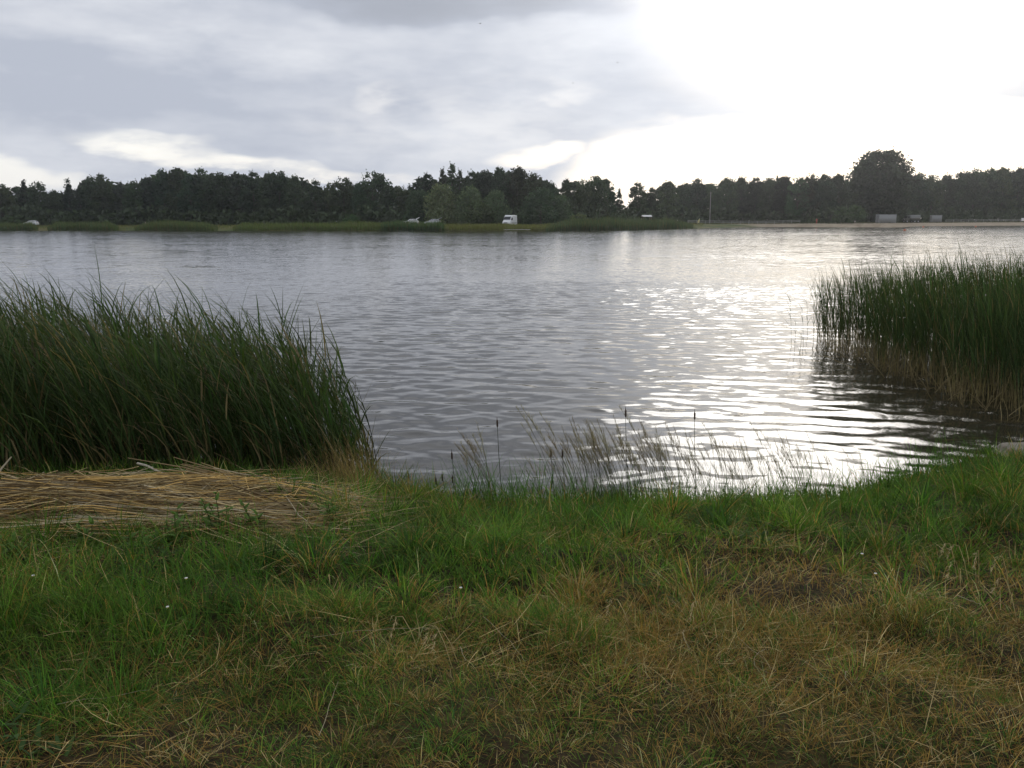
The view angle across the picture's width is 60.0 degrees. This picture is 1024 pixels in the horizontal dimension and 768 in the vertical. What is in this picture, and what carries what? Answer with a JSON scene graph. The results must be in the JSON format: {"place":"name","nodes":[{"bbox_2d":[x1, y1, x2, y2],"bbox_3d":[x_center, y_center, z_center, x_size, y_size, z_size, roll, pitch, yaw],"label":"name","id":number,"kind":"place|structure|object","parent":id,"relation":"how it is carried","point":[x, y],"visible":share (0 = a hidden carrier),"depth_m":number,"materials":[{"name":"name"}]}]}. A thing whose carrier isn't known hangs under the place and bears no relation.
{"place":"outdoors","nodes":[
{"label":"outdoors","id":0,"kind":"place"},
{"bbox_2d":[454,422,502,504],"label":"flowering grass","id":1,"kind":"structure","parent":0,"point":[471,456],"depth_m":6.95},
{"bbox_2d":[0,226,1023,503],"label":"lake water","id":2,"kind":"structure","parent":0,"point":[444,340],"depth_m":18.91,"materials":[{"name":"grey liquid"}]},
{"bbox_2d":[809,236,1023,420],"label":"reed bed","id":3,"kind":"object","parent":2,"relation":"in","point":[991,320],"visible":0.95,"depth_m":13.18,"materials":[{"name":"green plant"}]},
{"bbox_2d":[0,220,1023,767],"bbox_3d":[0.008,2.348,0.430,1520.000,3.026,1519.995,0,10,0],"label":"ground","id":4,"kind":"structure","parent":0,"point":[88,758],"depth_m":3.26,"materials":[{"name":"plant"}]},
{"bbox_2d":[0,183,16,220],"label":"alder tree","id":5,"kind":"object","parent":4,"relation":"on","point":[6,200],"visible":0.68,"depth_m":296.55,"materials":[{"name":"green plant"}]},
{"bbox_2d":[0,221,37,230],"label":"reed bed","id":6,"kind":"object","parent":4,"relation":"on","point":[26,226],"visible":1,"depth_m":249.37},
{"bbox_2d":[0,530,39,562],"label":"leafy weed","id":7,"kind":"object","parent":4,"relation":"on","point":[13,535],"visible":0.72,"depth_m":4.42,"materials":[{"name":"green plant"}]},
{"bbox_2d":[24,181,53,219],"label":"alder tree","id":8,"kind":"object","parent":4,"relation":"on","point":[34,194],"visible":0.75,"depth_m":295.20,"materials":[{"name":"green plant"}]},
{"bbox_2d":[46,189,63,217],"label":"alder tree","id":9,"kind":"object","parent":4,"relation":"on","point":[54,200],"visible":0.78,"depth_m":296.88,"materials":[{"name":"green plant"}]},
{"bbox_2d":[61,177,73,212],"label":"spruce tree","id":10,"kind":"object","parent":4,"relation":"on","point":[67,198],"visible":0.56,"depth_m":299.85,"materials":[{"name":"green plant"}]},
{"bbox_2d":[70,185,90,223],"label":"alder tree","id":11,"kind":"object","parent":4,"relation":"on","point":[77,203],"visible":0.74,"depth_m":289.16,"materials":[{"name":"green plant"}]},
{"bbox_2d":[47,220,118,230],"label":"reed bed","id":12,"kind":"object","parent":4,"relation":"on","point":[82,226],"visible":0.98,"depth_m":242.51,"materials":[{"name":"plant"}]},
{"bbox_2d":[69,516,99,545],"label":"leafy weed","id":13,"kind":"object","parent":4,"relation":"on","point":[91,521],"visible":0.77,"depth_m":4.78,"materials":[{"name":"green plant"}]},
{"bbox_2d":[80,174,102,221],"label":"alder tree","id":14,"kind":"object","parent":4,"relation":"on","point":[88,187],"visible":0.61,"depth_m":289.83,"materials":[{"name":"green plant"}]},
{"bbox_2d":[88,173,116,218],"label":"alder tree","id":15,"kind":"object","parent":4,"relation":"on","point":[102,194],"visible":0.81,"depth_m":288.71,"materials":[{"name":"green plant"}]},
{"bbox_2d":[121,178,148,222],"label":"alder tree","id":16,"kind":"object","parent":4,"relation":"on","point":[132,194],"visible":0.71,"depth_m":283.10,"materials":[{"name":"green plant"}]},
{"bbox_2d":[135,174,163,222],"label":"alder tree","id":17,"kind":"object","parent":4,"relation":"on","point":[149,199],"visible":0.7,"depth_m":283.30,"materials":[{"name":"green plant"}]},
{"bbox_2d":[149,167,176,219],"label":"alder tree","id":18,"kind":"object","parent":4,"relation":"on","point":[161,190],"visible":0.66,"depth_m":283.08,"materials":[{"name":"green plant"}]},
{"bbox_2d":[134,218,217,230],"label":"reed bed","id":19,"kind":"object","parent":4,"relation":"on","point":[167,225],"visible":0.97,"depth_m":230.18,"materials":[{"name":"plant"}]},
{"bbox_2d":[162,167,189,220],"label":"alder tree","id":20,"kind":"object","parent":4,"relation":"on","point":[176,174],"visible":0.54,"depth_m":282.93,"materials":[{"name":"green plant"}]},
{"bbox_2d":[161,502,193,542],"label":"leafy weed","id":21,"kind":"object","parent":4,"relation":"on","point":[177,522],"visible":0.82,"depth_m":4.85,"materials":[{"name":"green plant"}]},
{"bbox_2d":[176,171,203,220],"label":"alder tree","id":22,"kind":"object","parent":4,"relation":"on","point":[182,203],"visible":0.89,"depth_m":276.55,"materials":[{"name":"green plant"}]},
{"bbox_2d":[0,246,401,480],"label":"reed bed","id":23,"kind":"object","parent":4,"relation":"on","point":[98,397],"visible":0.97,"depth_m":7.32,"materials":[{"name":"green plant"}]},
{"bbox_2d":[187,166,217,219],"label":"alder tree","id":24,"kind":"object","parent":4,"relation":"on","point":[199,180],"visible":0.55,"depth_m":278.06,"materials":[{"name":"green plant"}]},
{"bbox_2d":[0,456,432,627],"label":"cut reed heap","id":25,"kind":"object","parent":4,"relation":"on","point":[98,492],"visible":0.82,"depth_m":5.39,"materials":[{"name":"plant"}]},
{"bbox_2d":[199,491,234,532],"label":"leafy weed","id":26,"kind":"object","parent":4,"relation":"on","point":[208,513],"visible":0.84,"depth_m":5.00,"materials":[{"name":"green plant"}]},
{"bbox_2d":[201,172,233,220],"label":"alder tree","id":27,"kind":"object","parent":4,"relation":"on","point":[219,202],"visible":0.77,"depth_m":272.84,"materials":[{"name":"green plant"}]},
{"bbox_2d":[225,172,249,222],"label":"spruce tree","id":28,"kind":"object","parent":4,"relation":"on","point":[235,206],"visible":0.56,"depth_m":271.69,"materials":[{"name":"green plant"}]},
{"bbox_2d":[238,169,263,221],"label":"alder tree","id":29,"kind":"object","parent":4,"relation":"on","point":[248,203],"visible":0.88,"depth_m":270.31,"materials":[{"name":"green plant"}]},
{"bbox_2d":[238,498,271,532],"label":"leafy weed","id":30,"kind":"object","parent":4,"relation":"on","point":[247,516],"visible":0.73,"depth_m":5.04,"materials":[{"name":"green plant"}]},
{"bbox_2d":[258,171,280,220],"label":"alder tree","id":31,"kind":"object","parent":4,"relation":"on","point":[264,201],"visible":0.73,"depth_m":264.84,"materials":[{"name":"green plant"}]},
{"bbox_2d":[263,170,292,217],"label":"alder tree","id":32,"kind":"object","parent":4,"relation":"on","point":[282,180],"visible":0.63,"depth_m":264.93,"materials":[{"name":"green plant"}]},
{"bbox_2d":[280,174,304,221],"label":"alder tree","id":33,"kind":"object","parent":4,"relation":"on","point":[295,184],"visible":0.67,"depth_m":260.92,"materials":[{"name":"green plant"}]},
{"bbox_2d":[300,178,328,220],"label":"alder tree","id":34,"kind":"object","parent":4,"relation":"on","point":[316,190],"visible":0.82,"depth_m":256.20,"materials":[{"name":"green plant"}]},
{"bbox_2d":[233,220,401,230],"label":"reed bed","id":35,"kind":"object","parent":4,"relation":"on","point":[350,226],"visible":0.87,"depth_m":212.86,"materials":[{"name":"plant"}]},
{"bbox_2d":[282,448,384,486],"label":"dry grass tuft","id":36,"kind":"object","parent":4,"relation":"on","point":[317,467],"visible":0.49,"depth_m":6.79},
{"bbox_2d":[326,176,356,220],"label":"alder tree","id":37,"kind":"object","parent":4,"relation":"on","point":[344,202],"visible":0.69,"depth_m":253.87,"materials":[{"name":"green plant"}]},
{"bbox_2d":[282,418,402,484],"bbox_3d":[-1.327,0.634,7.057,1.057,0.823,1.080,0,10,0],"label":"dry grass tuft","id":38,"kind":"object","parent":4,"relation":"on","point":[355,467],"visible":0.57,"depth_m":7.06,"materials":[{"name":"plant"}]},
{"bbox_2d":[350,183,367,220],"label":"alder tree","id":39,"kind":"object","parent":4,"relation":"on","point":[359,188],"visible":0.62,"depth_m":249.95,"materials":[{"name":"green plant"}]},
{"bbox_2d":[353,169,397,223],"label":"alder tree","id":40,"kind":"object","parent":4,"relation":"on","point":[378,181],"visible":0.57,"depth_m":250.39,"materials":[{"name":"green plant"}]},
{"bbox_2d":[377,184,397,221],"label":"alder tree","id":41,"kind":"object","parent":4,"relation":"on","point":[388,194],"visible":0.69,"depth_m":245.34,"materials":[{"name":"green plant"}]},
{"bbox_2d":[391,186,411,213],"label":"alder tree","id":42,"kind":"object","parent":4,"relation":"on","point":[398,192],"visible":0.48,"depth_m":256.75,"materials":[{"name":"green plant"}]},
{"bbox_2d":[380,219,444,230],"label":"reed bed","id":43,"kind":"object","parent":4,"relation":"on","point":[419,226],"visible":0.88,"depth_m":202.02,"materials":[{"name":"plant"}]},
{"bbox_2d":[402,189,435,222],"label":"willow tree","id":44,"kind":"object","parent":4,"relation":"on","point":[418,198],"visible":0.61,"depth_m":236.01,"materials":[{"name":"green plant"}]},
{"bbox_2d":[415,173,434,209],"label":"alder tree","id":45,"kind":"object","parent":4,"relation":"on","point":[426,186],"visible":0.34,"depth_m":249.89,"materials":[{"name":"green plant"}]},
{"bbox_2d":[421,183,459,224],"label":"willow tree","id":46,"kind":"object","parent":4,"relation":"on","point":[441,208],"visible":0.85,"depth_m":230.78,"materials":[{"name":"green plant"}]},
{"bbox_2d":[0,500,938,767],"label":"herbs","id":47,"kind":"object","parent":4,"relation":"on","point":[58,742],"visible":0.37,"depth_m":4.78,"materials":[{"name":"green plant"}]},
{"bbox_2d":[452,184,487,224],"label":"willow tree","id":48,"kind":"object","parent":4,"relation":"on","point":[471,192],"visible":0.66,"depth_m":228.77,"materials":[{"name":"green plant"}]},
{"bbox_2d":[433,452,506,502],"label":"sedge tuft","id":49,"kind":"object","parent":4,"relation":"on","point":[469,481],"visible":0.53,"depth_m":7.13,"materials":[{"name":"green plant"}]},
{"bbox_2d":[460,201,497,223],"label":"shrub","id":50,"kind":"object","parent":4,"relation":"on","point":[486,213],"visible":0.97,"depth_m":215.28,"materials":[{"name":"green plant"}]},
{"bbox_2d":[474,170,492,203],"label":"alder tree","id":51,"kind":"object","parent":4,"relation":"on","point":[483,183],"visible":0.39,"depth_m":243.76,"materials":[{"name":"green plant"}]},
{"bbox_2d":[439,222,552,230],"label":"waterside grass","id":52,"kind":"structure","parent":4,"relation":"on","point":[483,227],"depth_m":199.21,"materials":[{"name":"plant"}]},
{"bbox_2d":[455,454,537,506],"bbox_3d":[-0.070,0.780,7.071,0.681,0.585,0.671,5,12,27],"label":"sedge tuft","id":53,"kind":"object","parent":4,"relation":"on","point":[508,494],"visible":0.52,"depth_m":7.06,"materials":[{"name":"green plant"}]},
{"bbox_2d":[483,187,512,224],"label":"willow tree","id":54,"kind":"object","parent":4,"relation":"on","point":[492,200],"visible":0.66,"depth_m":232.18,"materials":[{"name":"green plant"}]},
{"bbox_2d":[488,167,514,211],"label":"alder tree","id":55,"kind":"object","parent":4,"relation":"on","point":[494,182],"visible":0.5,"depth_m":242.99,"materials":[{"name":"green plant"}]},
{"bbox_2d":[0,459,1023,630],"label":"bank grass","id":56,"kind":"structure","parent":4,"relation":"on","point":[434,537],"depth_m":4.76,"materials":[{"name":"plant"}]},
{"bbox_2d":[0,494,1023,767],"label":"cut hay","id":57,"kind":"object","parent":4,"relation":"on","point":[732,616],"visible":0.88,"depth_m":3.39},
{"bbox_2d":[0,430,1023,518],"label":"brink grass","id":58,"kind":"structure","parent":4,"relation":"on","point":[994,470],"depth_m":6.75,"materials":[{"name":"plant"}]},
{"bbox_2d":[0,167,1023,225],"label":"woodland","id":59,"kind":"object","parent":4,"relation":"on","point":[68,216],"visible":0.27,"depth_m":285.02,"materials":[{"name":"green plant"}]},
{"bbox_2d":[502,165,531,217],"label":"alder tree","id":60,"kind":"object","parent":4,"relation":"on","point":[518,174],"visible":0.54,"depth_m":241.63,"materials":[{"name":"green plant"}]},
{"bbox_2d":[519,171,543,216],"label":"alder tree","id":61,"kind":"object","parent":4,"relation":"on","point":[530,179],"visible":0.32,"depth_m":239.09,"materials":[{"name":"green plant"}]},
{"bbox_2d":[507,450,559,502],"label":"sedge tuft","id":62,"kind":"object","parent":4,"relation":"on","point":[538,487],"visible":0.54,"depth_m":7.13,"materials":[{"name":"green plant"}]},
{"bbox_2d":[517,185,563,225],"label":"willow tree","id":63,"kind":"object","parent":4,"relation":"on","point":[544,199],"visible":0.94,"depth_m":221.67,"materials":[{"name":"green plant"}]},
{"bbox_2d":[546,195,574,222],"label":"willow tree","id":64,"kind":"object","parent":4,"relation":"on","point":[564,210],"visible":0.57,"depth_m":223.92,"materials":[{"name":"green plant"}]},
{"bbox_2d":[570,179,598,217],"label":"alder tree","id":65,"kind":"object","parent":4,"relation":"on","point":[581,195],"visible":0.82,"depth_m":241.73,"materials":[{"name":"green plant"}]},
{"bbox_2d":[516,405,667,505],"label":"flowering grass","id":66,"kind":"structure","parent":4,"relation":"on","point":[594,448],"depth_m":6.94,"materials":[{"name":"plant"}]},
{"bbox_2d":[584,176,609,217],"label":"alder tree","id":67,"kind":"object","parent":4,"relation":"on","point":[598,185],"visible":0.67,"depth_m":242.89,"materials":[{"name":"green plant"}]},
{"bbox_2d":[537,461,666,501],"bbox_3d":[0.782,0.827,7.030,1.287,0.578,0.877,0,10,0],"label":"sedge tuft","id":68,"kind":"object","parent":4,"relation":"on","point":[621,483],"visible":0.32,"depth_m":6.96,"materials":[{"name":"green plant"}]},
{"bbox_2d":[596,178,616,217],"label":"alder tree","id":69,"kind":"object","parent":4,"relation":"on","point":[613,208],"visible":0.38,"depth_m":248.54,"materials":[{"name":"green plant"}]},
{"bbox_2d":[545,215,692,230],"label":"reed bed","id":70,"kind":"object","parent":4,"relation":"on","point":[607,224],"visible":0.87,"depth_m":203.15,"materials":[{"name":"plant"}]},
{"bbox_2d":[627,180,647,218],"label":"alder tree","id":71,"kind":"object","parent":4,"relation":"on","point":[635,192],"visible":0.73,"depth_m":266.76,"materials":[{"name":"green plant"}]},
{"bbox_2d":[645,188,659,220],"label":"alder tree","id":72,"kind":"object","parent":4,"relation":"on","point":[652,201],"visible":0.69,"depth_m":272.66,"materials":[{"name":"green plant"}]},
{"bbox_2d":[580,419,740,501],"bbox_3d":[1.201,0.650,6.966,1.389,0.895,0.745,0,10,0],"label":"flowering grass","id":73,"kind":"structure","parent":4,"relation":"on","point":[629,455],"depth_m":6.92,"materials":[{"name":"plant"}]},
{"bbox_2d":[656,180,681,218],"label":"alder tree","id":74,"kind":"object","parent":4,"relation":"on","point":[670,186],"visible":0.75,"depth_m":284.39,"materials":[{"name":"green plant"}]},
{"bbox_2d":[675,182,692,220],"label":"alder tree","id":75,"kind":"object","parent":4,"relation":"on","point":[683,200],"visible":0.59,"depth_m":295.68,"materials":[{"name":"green plant"}]},
{"bbox_2d":[633,467,758,498],"bbox_3d":[1.443,0.814,7.091,1.125,0.620,1.012,0,10,0],"label":"sedge tuft","id":76,"kind":"object","parent":4,"relation":"on","point":[691,485],"visible":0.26,"depth_m":7.02,"materials":[{"name":"green plant"}]},
{"bbox_2d":[686,177,708,217],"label":"alder tree","id":77,"kind":"object","parent":4,"relation":"on","point":[699,189],"visible":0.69,"depth_m":309.98,"materials":[{"name":"green plant"}]},
{"bbox_2d":[632,421,776,497],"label":"flowering grass","id":78,"kind":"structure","parent":4,"relation":"on","point":[693,474],"depth_m":6.99,"materials":[{"name":"plant"}]},
{"bbox_2d":[702,183,723,221],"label":"alder tree","id":79,"kind":"object","parent":4,"relation":"on","point":[715,200],"visible":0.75,"depth_m":311.56,"materials":[{"name":"green plant"}]},
{"bbox_2d":[718,177,739,219],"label":"alder tree","id":80,"kind":"object","parent":4,"relation":"on","point":[726,183],"visible":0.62,"depth_m":319.75,"materials":[{"name":"green plant"}]},
{"bbox_2d":[729,175,750,219],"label":"alder tree","id":81,"kind":"object","parent":4,"relation":"on","point":[742,202],"visible":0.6,"depth_m":324.48,"materials":[{"name":"green plant"}]},
{"bbox_2d":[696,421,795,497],"bbox_3d":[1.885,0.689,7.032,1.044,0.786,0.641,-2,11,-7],"label":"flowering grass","id":82,"kind":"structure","parent":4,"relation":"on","point":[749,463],"depth_m":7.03,"materials":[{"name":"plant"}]},
{"bbox_2d":[743,177,763,219],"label":"alder tree","id":83,"kind":"object","parent":4,"relation":"on","point":[752,199],"visible":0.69,"depth_m":318.72,"materials":[{"name":"green plant"}]},
{"bbox_2d":[756,178,781,217],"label":"alder tree","id":84,"kind":"object","parent":4,"relation":"on","point":[763,205],"visible":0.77,"depth_m":312.95,"materials":[{"name":"green plant"}]},
{"bbox_2d":[769,174,794,220],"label":"alder tree","id":85,"kind":"object","parent":4,"relation":"on","point":[778,203],"visible":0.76,"depth_m":307.56,"materials":[{"name":"green plant"}]},
{"bbox_2d":[784,175,811,218],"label":"alder tree","id":86,"kind":"object","parent":4,"relation":"on","point":[790,207],"visible":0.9,"depth_m":301.86,"materials":[{"name":"green plant"}]},
{"bbox_2d":[760,429,836,498],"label":"flowering grass","id":87,"kind":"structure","parent":4,"relation":"on","point":[796,460],"depth_m":7.14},
{"bbox_2d":[743,446,859,500],"bbox_3d":[2.286,0.728,7.132,1.075,0.679,0.795,0,10,0],"label":"sedge tuft","id":88,"kind":"object","parent":4,"relation":"on","point":[806,477],"visible":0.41,"depth_m":7.12,"materials":[{"name":"green plant"}]},
{"bbox_2d":[795,173,827,215],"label":"alder tree","id":89,"kind":"object","parent":4,"relation":"on","point":[812,179],"visible":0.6,"depth_m":300.08,"materials":[{"name":"green plant"}]},
{"bbox_2d":[809,173,839,220],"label":"alder tree","id":90,"kind":"object","parent":4,"relation":"on","point":[823,196],"visible":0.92,"depth_m":294.49,"materials":[{"name":"green plant"}]},
{"bbox_2d":[825,173,852,218],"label":"alder tree","id":91,"kind":"object","parent":4,"relation":"on","point":[839,182],"visible":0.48,"depth_m":296.02,"materials":[{"name":"green plant"}]},
{"bbox_2d":[832,205,867,222],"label":"shrub","id":92,"kind":"object","parent":4,"relation":"on","point":[862,214],"visible":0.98,"depth_m":282.23,"materials":[{"name":"green plant"}]},
{"bbox_2d":[693,221,1023,225],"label":"beach grass","id":93,"kind":"structure","parent":4,"relation":"on","point":[854,222],"depth_m":301.36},
{"bbox_2d":[843,146,920,222],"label":"lime tree","id":94,"kind":"object","parent":4,"relation":"on","point":[875,188],"visible":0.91,"depth_m":311.41,"materials":[{"name":"green plant"}]},
{"bbox_2d":[838,446,960,490],"bbox_3d":[3.212,0.731,7.508,0.804,0.606,0.916,-7,13,-34],"label":"sedge tuft","id":95,"kind":"object","parent":4,"relation":"on","point":[898,472],"visible":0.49,"depth_m":7.51,"materials":[{"name":"green plant"}]},
{"bbox_2d":[905,172,934,214],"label":"alder tree","id":96,"kind":"object","parent":4,"relation":"on","point":[915,203],"visible":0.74,"depth_m":344.42,"materials":[{"name":"green plant"}]},
{"bbox_2d":[874,432,973,477],"bbox_3d":[3.587,0.625,7.875,1.110,0.723,0.974,-7,12,-31],"label":"sedge tuft","id":97,"kind":"object","parent":4,"relation":"on","point":[932,455],"visible":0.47,"depth_m":7.80,"materials":[{"name":"green plant"}]},
{"bbox_2d":[919,174,945,214],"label":"alder tree","id":98,"kind":"object","parent":4,"relation":"on","point":[937,205],"visible":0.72,"depth_m":346.01,"materials":[{"name":"green plant"}]},
{"bbox_2d":[931,172,956,221],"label":"alder tree","id":99,"kind":"object","parent":4,"relation":"on","point":[948,181],"visible":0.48,"depth_m":348.30,"materials":[{"name":"green plant"}]},
{"bbox_2d":[947,169,976,216],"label":"alder tree","id":100,"kind":"object","parent":4,"relation":"on","point":[966,201],"visible":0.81,"depth_m":349.76,"materials":[{"name":"green plant"}]},
{"bbox_2d":[916,424,1021,465],"bbox_3d":[4.151,0.609,8.069,0.936,0.637,0.907,0,10,0],"label":"sedge tuft","id":101,"kind":"object","parent":4,"relation":"on","point":[986,449],"visible":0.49,"depth_m":8.03,"materials":[{"name":"green plant"}]},
{"bbox_2d":[960,167,998,211],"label":"alder tree","id":102,"kind":"object","parent":4,"relation":"on","point":[984,187],"visible":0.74,"depth_m":350.22,"materials":[{"name":"green plant"}]},
{"bbox_2d":[974,167,1006,217],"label":"alder tree","id":103,"kind":"object","parent":4,"relation":"on","point":[992,172],"visible":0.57,"depth_m":352.17,"materials":[{"name":"green plant"}]},
{"bbox_2d":[983,167,1019,216],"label":"alder tree","id":104,"kind":"object","parent":4,"relation":"on","point":[1002,173],"visible":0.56,"depth_m":352.32,"materials":[{"name":"green plant"}]},
{"bbox_2d":[1002,166,1023,218],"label":"alder tree","id":105,"kind":"object","parent":4,"relation":"on","point":[1020,182],"visible":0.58,"depth_m":354.54,"materials":[{"name":"green plant"}]},
{"bbox_2d":[0,0,1023,208],"label":"sky","id":106,"kind":"structure","parent":0,"point":[711,91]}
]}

